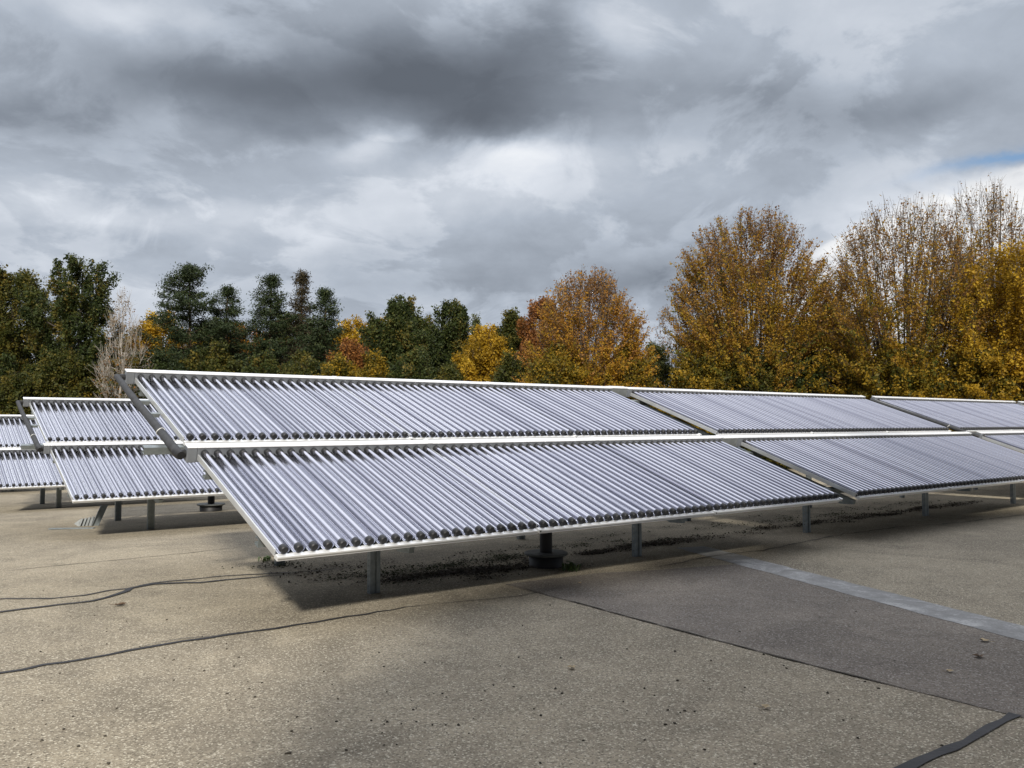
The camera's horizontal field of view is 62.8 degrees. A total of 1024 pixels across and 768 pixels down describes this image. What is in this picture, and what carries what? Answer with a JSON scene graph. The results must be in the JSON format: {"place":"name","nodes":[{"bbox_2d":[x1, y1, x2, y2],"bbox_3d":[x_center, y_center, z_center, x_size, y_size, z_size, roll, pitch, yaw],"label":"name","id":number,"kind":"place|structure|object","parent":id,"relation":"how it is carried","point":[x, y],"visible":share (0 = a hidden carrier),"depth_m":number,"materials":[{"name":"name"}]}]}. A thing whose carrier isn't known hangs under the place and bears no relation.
{"place":"outdoors","nodes":[
{"label":"outdoors","id":0,"kind":"place"},
{"bbox_2d":[0,468,1023,767],"bbox_3d":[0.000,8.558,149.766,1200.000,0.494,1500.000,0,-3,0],"label":"ground","id":1,"kind":"structure","parent":0,"point":[194,714],"depth_m":5.45,"materials":[{"name":"concrete"}]},
{"bbox_2d":[40,487,63,507],"bbox_3d":[-10.860,1.940,19.718,0.130,1.931,3.828,2,-3,-38],"label":"support frame","id":2,"kind":"object","parent":1,"relation":"on","point":[58,496],"visible":0.35,"depth_m":18.77,"materials":[{"name":"metal"}]},
{"bbox_3d":[-10.138,1.581,20.487,5.300,0.068,0.070,2,16,-38],"label":"rail","id":3,"kind":"object","parent":2,"relation":"on","visible":0},
{"bbox_2d":[0,415,45,447],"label":"tube collector","id":4,"kind":"object","parent":3,"relation":"on","point":[14,432],"visible":0.27,"depth_m":20.19,"materials":[{"name":"grey glass"}]},
{"bbox_2d":[74,505,107,525],"bbox_3d":[-6.992,2.197,13.945,0.503,0.347,0.106,1,-3,-26],"label":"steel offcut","id":5,"kind":"object","parent":1,"relation":"on","point":[89,521],"visible":0.91,"depth_m":13.97,"materials":[{"name":"metal"}]},
{"bbox_2d":[114,499,162,528],"bbox_3d":[-6.412,1.434,14.162,0.130,1.944,3.828,2,-3,-38],"label":"support frame","id":6,"kind":"object","parent":1,"relation":"on","point":[150,513],"visible":0.29,"depth_m":13.21,"materials":[{"name":"metal"}]},
{"bbox_2d":[21,444,42,449],"bbox_3d":[-4.730,1.103,15.675,7.730,0.071,0.074,2,16,-38],"label":"mounting rail","id":7,"kind":"object","parent":6,"relation":"on","point":[27,446],"visible":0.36,"depth_m":13.34,"materials":[{"name":"metal"}]},
{"bbox_2d":[23,397,180,442],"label":"tube collector","id":8,"kind":"object","parent":7,"relation":"on","point":[72,420],"visible":0.7,"depth_m":14.76,"materials":[{"name":"grey glass"}]},
{"bbox_2d":[16,400,43,451],"bbox_3d":[-8.026,0.685,14.028,0.199,0.124,2.425,2,16,-38],"label":"insulated pipe","id":9,"kind":"object","parent":8,"relation":"attached to","point":[38,446],"visible":1,"depth_m":13.92,"materials":[{"name":"plastic"}]},
{"bbox_2d":[0,573,291,611],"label":"tar seam","id":10,"kind":"object","parent":1,"relation":"on","point":[127,589],"visible":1,"depth_m":7.69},
{"bbox_2d":[0,567,346,598],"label":"tar seam","id":11,"kind":"object","parent":1,"relation":"on","point":[144,584],"visible":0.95,"depth_m":7.98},
{"bbox_2d":[0,605,420,672],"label":"tar seam","id":12,"kind":"object","parent":1,"relation":"on","point":[185,640],"visible":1,"depth_m":5.80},
{"bbox_2d":[197,496,224,511],"bbox_3d":[-5.997,2.201,16.743,0.540,0.699,0.540,0,-3,0],"label":"pipe shaft","id":13,"kind":"object","parent":1,"relation":"on","point":[211,505],"visible":0.71,"depth_m":16.57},
{"bbox_2d":[274,547,414,593],"bbox_3d":[-1.957,1.012,8.430,0.130,1.900,3.828,2,-3,-38],"label":"support frame","id":14,"kind":"object","parent":1,"relation":"on","point":[373,572],"visible":0.2,"depth_m":7.47,"materials":[{"name":"metal"}]},
{"bbox_2d":[254,487,844,547],"bbox_3d":[8.256,1.545,14.210,25.765,0.086,0.082,2,16,-38],"label":"mounting rail","id":15,"kind":"object","parent":14,"relation":"attached to","point":[259,543],"visible":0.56,"depth_m":6.36,"materials":[{"name":"metal"}]},
{"bbox_2d":[183,439,541,560],"bbox_3d":[-1.319,0.938,7.449,2.536,0.151,2.057,2,16,-38],"label":"tube collector","id":16,"kind":"object","parent":15,"relation":"on","point":[294,500],"visible":1,"depth_m":7.28,"materials":[{"name":"silver metal"}]},
{"bbox_2d":[430,437,717,533],"bbox_3d":[0.636,1.005,8.963,2.448,0.148,2.057,2,16,-38],"label":"tube collector","id":17,"kind":"object","parent":15,"relation":"on","point":[547,485],"visible":0.98,"depth_m":8.79,"materials":[{"name":"silver metal"}]},
{"bbox_2d":[595,435,842,514],"bbox_3d":[2.557,1.072,10.450,2.448,0.148,2.057,2,16,-38],"label":"tube collector","id":18,"kind":"object","parent":15,"relation":"on","point":[718,474],"visible":0.98,"depth_m":10.29,"materials":[{"name":"grey glass"}]},
{"bbox_2d":[719,435,738,446],"bbox_3d":[3.079,0.846,12.042,0.345,0.200,0.102,2,16,-38],"label":"header cover","id":19,"kind":"object","parent":18,"relation":"attached to","point":[730,439],"visible":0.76,"depth_m":12.02,"materials":[{"name":"metal"}]},
{"bbox_2d":[734,433,950,499],"bbox_3d":[4.787,1.152,12.178,2.536,0.151,2.057,2,16,-38],"label":"tube collector","id":20,"kind":"object","parent":15,"relation":"on","point":[832,461],"visible":1,"depth_m":12.00,"materials":[{"name":"grey glass"}]},
{"bbox_2d":[833,432,1021,489],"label":"tube collector","id":21,"kind":"object","parent":15,"relation":"on","point":[954,471],"visible":0.99,"depth_m":13.56,"materials":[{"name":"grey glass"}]},
{"bbox_2d":[908,431,1023,482],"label":"tube collector","id":22,"kind":"object","parent":15,"relation":"on","point":[966,444],"visible":0.94,"depth_m":15.20,"materials":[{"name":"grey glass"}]},
{"bbox_2d":[976,431,1023,452],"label":"tube collector","id":23,"kind":"object","parent":15,"relation":"on","point":[1013,440],"visible":0.96,"depth_m":16.97,"materials":[{"name":"grey glass"}]},
{"bbox_2d":[142,432,975,454],"bbox_3d":[6.994,0.958,15.573,26.125,0.068,0.070,2,16,-38],"label":"mounting rail","id":24,"kind":"object","parent":14,"relation":"on","point":[155,449],"visible":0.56,"depth_m":7.62,"materials":[{"name":"metal"}]},
{"bbox_2d":[124,369,413,445],"bbox_3d":[-2.672,0.244,9.227,2.536,0.151,2.057,2,16,-38],"label":"tube collector","id":25,"kind":"object","parent":24,"relation":"on","point":[205,407],"visible":0.97,"depth_m":9.12,"materials":[{"name":"silver metal"}]},
{"bbox_2d":[114,374,185,459],"bbox_3d":[-3.571,0.285,8.296,0.199,0.124,2.425,2,16,-38],"label":"insulated pipe","id":26,"kind":"object","parent":25,"relation":"attached to","point":[177,451],"visible":1,"depth_m":8.06,"materials":[{"name":"plastic"}]},
{"bbox_2d":[337,376,577,439],"bbox_3d":[-0.717,0.311,10.741,2.448,0.148,2.057,2,16,-38],"label":"tube collector","id":27,"kind":"object","parent":24,"relation":"on","point":[417,409],"visible":0.98,"depth_m":10.61,"materials":[{"name":"grey glass"}]},
{"bbox_2d":[491,382,701,437],"bbox_3d":[1.204,0.379,12.228,2.448,0.148,2.057,2,16,-38],"label":"tube collector","id":28,"kind":"object","parent":24,"relation":"on","point":[589,411],"visible":0.96,"depth_m":12.10,"materials":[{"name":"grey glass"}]},
{"bbox_2d":[610,386,627,396],"bbox_3d":[1.728,0.144,13.818,0.345,0.200,0.102,2,16,-38],"label":"header cover","id":29,"kind":"object","parent":28,"relation":"attached to","point":[621,390],"visible":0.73,"depth_m":13.80,"materials":[{"name":"metal"}]},
{"bbox_2d":[625,387,813,434],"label":"tube collector","id":30,"kind":"object","parent":24,"relation":"on","point":[717,412],"visible":0.99,"depth_m":13.80,"materials":[{"name":"white mirror"}]},
{"bbox_2d":[722,390,888,433],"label":"tube collector","id":31,"kind":"object","parent":24,"relation":"on","point":[814,417],"visible":0.99,"depth_m":15.35,"materials":[{"name":"white mirror"}]},
{"bbox_2d":[799,393,950,432],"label":"tube collector","id":32,"kind":"object","parent":24,"relation":"on","point":[891,420],"visible":0.97,"depth_m":16.85,"materials":[{"name":"white mirror"}]},
{"bbox_2d":[871,396,1012,432],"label":"tube collector","id":33,"kind":"object","parent":24,"relation":"on","point":[927,407],"visible":0.94,"depth_m":18.64,"materials":[{"name":"white mirror"}]},
{"bbox_2d":[870,398,978,437],"bbox_3d":[8.700,0.716,17.802,0.199,0.124,2.425,2,16,-38],"label":"insulated pipe","id":34,"kind":"object","parent":33,"relation":"attached to","point":[928,419],"visible":0.76,"depth_m":17.67,"materials":[{"name":"plastic"}]},
{"bbox_2d":[930,398,1023,430],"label":"tube collector","id":35,"kind":"object","parent":24,"relation":"on","point":[1012,421],"visible":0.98,"depth_m":20.24,"materials":[{"name":"metal"}]},
{"bbox_2d":[976,400,1023,416],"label":"tube collector","id":36,"kind":"object","parent":24,"relation":"on","point":[1012,407],"visible":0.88,"depth_m":21.98,"materials":[{"name":"white mirror"}]},
{"bbox_2d":[202,443,1003,479],"bbox_3d":[7.494,1.149,15.212,25.765,0.068,0.070,2,16,-38],"label":"mounting rail","id":37,"kind":"object","parent":14,"relation":"attached to","point":[206,476],"visible":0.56,"depth_m":12.00,"materials":[{"name":"metal"}]},
{"bbox_2d":[451,322,519,382],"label":"maple tree","id":38,"kind":"object","parent":1,"relation":"on","point":[487,356],"visible":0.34,"depth_m":41.49,"materials":[{"name":"yellow plant"}]},
{"bbox_2d":[8,590,1004,767],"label":"grit","id":39,"kind":"object","parent":1,"relation":"on","point":[289,752],"visible":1,"depth_m":4.43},
{"bbox_2d":[494,306,532,358],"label":"oak tree","id":40,"kind":"object","parent":1,"relation":"on","point":[508,327],"visible":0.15,"depth_m":44.56,"materials":[{"name":"green plant"}]},
{"bbox_2d":[514,295,562,374],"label":"maple tree","id":41,"kind":"object","parent":1,"relation":"on","point":[526,331],"visible":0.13,"depth_m":42.80,"materials":[{"name":"red plant"}]},
{"bbox_2d":[524,532,567,568],"bbox_3d":[0.360,1.626,8.895,0.460,0.639,0.460,0,-3,0],"label":"pipe shaft","id":42,"kind":"object","parent":1,"relation":"on","point":[545,556],"visible":0.73,"depth_m":8.78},
{"bbox_2d":[523,340,594,384],"bbox_3d":[2.029,1.030,36.180,4.520,5.806,4.447,0,-3,0],"label":"bush","id":43,"kind":"object","parent":1,"relation":"on","point":[550,371],"visible":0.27,"depth_m":35.55,"materials":[{"name":"yellow plant"}]},
{"bbox_2d":[562,560,582,571],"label":"weed","id":44,"kind":"object","parent":1,"relation":"on","point":[571,566],"visible":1,"depth_m":8.57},
{"bbox_2d":[512,264,664,410],"bbox_3d":[3.364,-0.736,37.983,7.691,9.297,7.334,0,-3,0],"label":"beech tree","id":45,"kind":"object","parent":1,"relation":"on","point":[570,333],"visible":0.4,"depth_m":36.98,"materials":[{"name":"orange plant"}]},
{"bbox_2d":[517,518,685,556],"bbox_3d":[0.694,1.105,10.484,0.130,1.900,3.828,2,-3,-38],"label":"support frame","id":46,"kind":"object","parent":1,"relation":"on","point":[637,541],"visible":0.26,"depth_m":9.52,"materials":[{"name":"metal"}]},
{"bbox_2d":[222,496,981,585],"bbox_3d":[3.712,2.085,12.400,15.340,0.088,2.445,2,-3,-34],"label":"moss","id":47,"kind":"object","parent":1,"relation":"on","point":[496,557],"visible":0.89,"depth_m":9.27,"materials":[{"name":"plant"}]},
{"bbox_2d":[262,500,982,586],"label":"leaf litter","id":48,"kind":"object","parent":1,"relation":"on","point":[471,570],"visible":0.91,"depth_m":9.07,"materials":[{"name":"plant"}]},
{"bbox_2d":[591,340,663,408],"bbox_3d":[5.034,1.028,36.937,3.723,5.941,3.836,-2,-3,34],"label":"bush","id":49,"kind":"object","parent":1,"relation":"on","point":[628,375],"visible":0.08,"depth_m":36.41,"materials":[{"name":"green plant"}]},
{"bbox_2d":[645,340,676,388],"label":"bush","id":50,"kind":"object","parent":1,"relation":"on","point":[664,368],"visible":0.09,"depth_m":40.78,"materials":[{"name":"green plant"}]},
{"bbox_2d":[645,307,681,384],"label":"hornbeam tree","id":51,"kind":"object","parent":1,"relation":"on","point":[660,330],"visible":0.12,"depth_m":44.05,"materials":[{"name":"orange plant"}]},
{"bbox_2d":[654,348,740,434],"bbox_3d":[7.394,1.006,33.950,4.050,5.284,3.651,2,-3,-41],"label":"bush","id":52,"kind":"object","parent":1,"relation":"on","point":[704,377],"visible":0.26,"depth_m":33.47,"materials":[{"name":"yellow plant"}]},
{"bbox_2d":[643,405,855,532],"bbox_3d":[3.346,1.198,12.537,0.130,1.900,3.828,2,-3,-38],"label":"support frame","id":53,"kind":"object","parent":1,"relation":"on","point":[807,517],"visible":0.24,"depth_m":11.60,"materials":[{"name":"metal"}]},
{"bbox_2d":[717,344,797,468],"bbox_3d":[9.716,0.982,34.010,4.000,5.291,3.690,0,-3,0],"label":"bush","id":54,"kind":"object","parent":1,"relation":"on","point":[767,377],"visible":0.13,"depth_m":33.42,"materials":[{"name":"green plant"}]},
{"bbox_2d":[659,203,859,457],"bbox_3d":[10.275,-1.905,36.059,8.010,11.524,8.426,0,-3,0],"label":"hornbeam tree","id":55,"kind":"object","parent":1,"relation":"on","point":[705,325],"visible":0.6,"depth_m":34.40,"materials":[{"name":"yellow plant"}]},
{"bbox_2d":[506,564,1023,717],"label":"asphalt","id":56,"kind":"structure","parent":1,"relation":"on","point":[786,617],"depth_m":6.24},
{"bbox_2d":[501,582,1010,713],"bbox_3d":[1.226,1.791,6.130,0.069,0.001,4.503,2,-3,-37],"label":"ground joint","id":57,"kind":"object","parent":56,"relation":"on","point":[749,648],"visible":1,"depth_m":5.60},
{"bbox_2d":[771,336,841,467],"bbox_3d":[12.105,0.954,35.108,3.889,5.998,4.354,0,-3,0],"label":"bush","id":58,"kind":"object","parent":1,"relation":"on","point":[800,382],"visible":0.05,"depth_m":34.19,"materials":[{"name":"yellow plant"}]},
{"bbox_2d":[643,515,1016,569],"bbox_3d":[4.955,2.035,11.473,9.308,0.001,0.427,2,-3,-36],"label":"ground joint","id":59,"kind":"object","parent":1,"relation":"on","point":[809,540],"visible":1,"depth_m":10.51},
{"bbox_2d":[806,281,872,384],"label":"maple tree","id":60,"kind":"object","parent":1,"relation":"on","point":[841,314],"visible":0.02,"depth_m":40.66,"materials":[{"name":"orange plant"}]},
{"bbox_2d":[806,344,886,395],"bbox_3d":[13.600,0.918,34.116,4.170,5.108,3.858,0,-3,0],"label":"bush","id":61,"kind":"object","parent":1,"relation":"on","point":[822,388],"visible":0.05,"depth_m":33.66,"materials":[{"name":"yellow plant"}]},
{"bbox_2d":[678,546,1023,640],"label":"painted line","id":62,"kind":"object","parent":1,"relation":"on","point":[999,627],"visible":1,"depth_m":7.34,"materials":[{"name":"paint"}]},
{"bbox_2d":[806,475,971,515],"bbox_3d":[5.997,1.291,14.591,0.130,1.900,3.828,2,-3,-38],"label":"support frame","id":63,"kind":"object","parent":1,"relation":"on","point":[925,507],"visible":0.17,"depth_m":13.62,"materials":[{"name":"metal"}]},
{"bbox_2d":[842,337,958,399],"bbox_3d":[15.029,0.780,32.000,4.607,5.297,4.723,0,-3,0],"label":"bush","id":64,"kind":"object","parent":1,"relation":"on","point":[918,389],"visible":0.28,"depth_m":31.37,"materials":[{"name":"green plant"}]},
{"bbox_2d":[794,191,1016,396],"bbox_3d":[15.717,-2.113,34.018,8.275,11.288,8.919,3,-4,-44],"label":"hornbeam tree","id":65,"kind":"object","parent":1,"relation":"on","point":[907,303],"visible":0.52,"depth_m":32.71,"materials":[{"name":"orange plant"}]},
{"bbox_2d":[893,712,1020,767],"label":"tar seam","id":66,"kind":"object","parent":1,"relation":"on","point":[916,762],"visible":1,"depth_m":3.93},
{"bbox_2d":[900,483,1015,503],"bbox_3d":[8.648,1.384,16.645,0.130,1.900,3.828,2,-3,-38],"label":"support frame","id":67,"kind":"object","parent":1,"relation":"on","point":[1013,494],"visible":0.21,"depth_m":15.69,"materials":[{"name":"metal"}]},
{"bbox_2d":[925,172,1023,451],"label":"hornbeam tree","id":68,"kind":"object","parent":1,"relation":"on","point":[988,243],"visible":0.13,"depth_m":35.84,"materials":[{"name":"brown plant"}]},
{"bbox_2d":[932,343,1023,442],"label":"bush","id":69,"kind":"object","parent":1,"relation":"on","point":[966,370],"visible":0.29,"depth_m":30.34,"materials":[{"name":"yellow plant"}]},
{"bbox_2d":[943,235,1023,453],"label":"maple tree","id":70,"kind":"object","parent":1,"relation":"on","point":[1011,277],"visible":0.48,"depth_m":30.63,"materials":[{"name":"yellow plant"}]},
{"bbox_2d":[0,0,1023,385],"label":"sky","id":71,"kind":"structure","parent":0,"point":[480,154],"materials":[{"name":"grey"}]},
{"label":"grass verge","id":72,"kind":"structure","parent":0,"visible":0},
{"bbox_2d":[0,368,52,414],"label":"bush","id":73,"kind":"object","parent":72,"relation":"on","point":[13,389],"visible":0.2,"depth_m":40.36,"materials":[{"name":"green plant"}]},
{"bbox_2d":[0,264,76,402],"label":"oak tree","id":74,"kind":"object","parent":72,"relation":"on","point":[12,328],"visible":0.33,"depth_m":46.34,"materials":[{"name":"green plant"}]},
{"bbox_2d":[21,316,66,386],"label":"broadleaf tree","id":75,"kind":"object","parent":72,"relation":"on","point":[58,339],"visible":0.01,"depth_m":53.91,"materials":[{"name":"green plant"}]},
{"bbox_2d":[20,346,100,412],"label":"bush","id":76,"kind":"object","parent":72,"relation":"on","point":[53,369],"visible":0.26,"depth_m":41.53,"materials":[{"name":"green plant"}]},
{"bbox_2d":[0,253,126,397],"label":"oak tree","id":77,"kind":"object","parent":72,"relation":"on","point":[81,314],"visible":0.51,"depth_m":44.02,"materials":[{"name":"green plant"}]},
{"bbox_2d":[81,357,128,398],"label":"bush","id":78,"kind":"object","parent":72,"relation":"on","point":[113,364],"visible":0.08,"depth_m":43.53,"materials":[{"name":"green plant"}]},
{"bbox_2d":[104,327,135,365],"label":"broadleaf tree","id":79,"kind":"object","parent":72,"relation":"on","point":[129,359],"visible":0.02,"depth_m":54.20,"materials":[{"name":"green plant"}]},
{"bbox_2d":[90,287,156,398],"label":"birch tree","id":80,"kind":"object","parent":72,"relation":"on","point":[106,370],"visible":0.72,"depth_m":40.93,"materials":[{"name":"grey plant"}]},
{"bbox_2d":[119,351,181,398],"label":"bush","id":81,"kind":"object","parent":72,"relation":"on","point":[159,364],"visible":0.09,"depth_m":41.55,"materials":[{"name":"green plant"}]},
{"bbox_2d":[113,308,201,368],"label":"maple tree","id":82,"kind":"object","parent":72,"relation":"on","point":[154,331],"visible":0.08,"depth_m":50.25,"materials":[{"name":"orange plant"}]},
{"bbox_2d":[110,261,242,398],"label":"pine tree","id":83,"kind":"object","parent":72,"relation":"on","point":[190,274],"visible":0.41,"depth_m":44.54,"materials":[{"name":"green plant"}]},
{"bbox_2d":[178,337,243,372],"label":"bush","id":84,"kind":"object","parent":72,"relation":"on","point":[216,358],"visible":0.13,"depth_m":42.67,"materials":[{"name":"green plant"}]},
{"bbox_2d":[183,283,262,368],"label":"pine tree","id":85,"kind":"object","parent":72,"relation":"on","point":[232,312],"visible":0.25,"depth_m":46.15,"materials":[{"name":"green plant"}]},
{"bbox_2d":[233,346,286,373],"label":"bush","id":86,"kind":"object","parent":72,"relation":"on","point":[266,361],"visible":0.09,"depth_m":41.69,"materials":[{"name":"green plant"}]},
{"bbox_2d":[230,273,309,371],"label":"pine tree","id":87,"kind":"object","parent":72,"relation":"on","point":[272,283],"visible":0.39,"depth_m":45.78,"materials":[{"name":"green plant"}]},
{"bbox_2d":[256,311,320,359],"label":"broadleaf tree","id":88,"kind":"object","parent":72,"relation":"on","point":[281,337],"visible":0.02,"depth_m":52.41,"materials":[{"name":"green plant"}]},
{"bbox_2d":[275,268,320,372],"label":"larch tree","id":89,"kind":"object","parent":72,"relation":"on","point":[302,278],"visible":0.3,"depth_m":46.96,"materials":[{"name":"plant"}]},
{"bbox_2d":[277,348,321,375],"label":"bush","id":90,"kind":"object","parent":72,"relation":"on","point":[303,365],"visible":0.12,"depth_m":41.67,"materials":[{"name":"green plant"}]},
{"bbox_2d":[291,286,350,374],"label":"pine tree","id":91,"kind":"object","parent":72,"relation":"on","point":[323,325],"visible":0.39,"depth_m":44.84,"materials":[{"name":"green plant"}]},
{"bbox_2d":[313,351,362,376],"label":"bush","id":92,"kind":"object","parent":72,"relation":"on","point":[338,366],"visible":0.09,"depth_m":40.64,"materials":[{"name":"yellow plant"}]},
{"bbox_2d":[326,337,372,370],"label":"maple tree","id":93,"kind":"object","parent":72,"relation":"on","point":[353,352],"visible":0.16,"depth_m":43.68,"materials":[{"name":"orange plant"}]},
{"bbox_2d":[328,314,373,355],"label":"maple tree","id":94,"kind":"object","parent":72,"relation":"on","point":[356,323],"visible":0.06,"depth_m":50.72,"materials":[{"name":"yellow plant"}]},
{"bbox_2d":[353,348,390,377],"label":"bush","id":95,"kind":"object","parent":72,"relation":"on","point":[375,366],"visible":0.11,"depth_m":42.75,"materials":[{"name":"yellow plant"}]},
{"bbox_2d":[356,294,444,376],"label":"oak tree","id":96,"kind":"object","parent":72,"relation":"on","point":[402,329],"visible":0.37,"depth_m":45.20,"materials":[{"name":"green plant"}]},
{"bbox_2d":[386,343,437,379],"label":"bush","id":97,"kind":"object","parent":72,"relation":"on","point":[416,365],"visible":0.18,"depth_m":41.44,"materials":[{"name":"green plant"}]},
{"bbox_2d":[421,316,439,356],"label":"broadleaf tree","id":98,"kind":"object","parent":72,"relation":"on","point":[425,321],"visible":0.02,"depth_m":53.56,"materials":[{"name":"green plant"}]},
{"bbox_2d":[429,359,465,380],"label":"bush","id":99,"kind":"object","parent":72,"relation":"on","point":[448,372],"visible":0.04,"depth_m":40.66,"materials":[{"name":"green plant"}]},
{"bbox_2d":[424,297,478,376],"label":"oak tree","id":100,"kind":"object","parent":72,"relation":"on","point":[455,332],"visible":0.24,"depth_m":47.49,"materials":[{"name":"green plant"}]},
{"bbox_2d":[470,313,481,348],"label":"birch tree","id":101,"kind":"object","parent":72,"relation":"on","point":[476,321],"visible":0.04,"depth_m":53.12,"materials":[{"name":"green plant"}]},
{"bbox_2d":[487,349,529,382],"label":"bush","id":102,"kind":"object","parent":72,"relation":"on","point":[508,369],"visible":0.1,"depth_m":39.69,"materials":[{"name":"green plant"}]},
{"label":"support frame","id":103,"kind":"object","parent":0,"visible":0},
{"bbox_2d":[139,388,649,404],"bbox_3d":[6.142,0.447,16.989,25.765,0.068,0.070,2,16,-38],"label":"mounting rail","id":104,"kind":"object","parent":103,"relation":"on","point":[141,393],"visible":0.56,"depth_m":13.78,"materials":[{"name":"metal"}]},
{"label":"support frame","id":105,"kind":"object","parent":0,"visible":0},
{"label":"rail","id":106,"kind":"object","parent":105,"relation":"on","visible":0},
{"bbox_2d":[43,441,224,502],"bbox_3d":[-5.774,1.338,13.181,2.536,0.151,2.057,2,16,-38],"label":"tube collector","id":107,"kind":"object","parent":106,"relation":"on","point":[102,471],"visible":0.73,"depth_m":12.94,"materials":[{"name":"silver metal"}]},
{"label":"support frame","id":108,"kind":"object","parent":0,"visible":0},
{"label":"rail","id":109,"kind":"object","parent":108,"relation":"on","visible":0},
{"bbox_2d":[0,448,64,489],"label":"tube collector","id":110,"kind":"object","parent":109,"relation":"on","point":[25,469],"visible":0.48,"depth_m":18.30,"materials":[{"name":"silver metal"}]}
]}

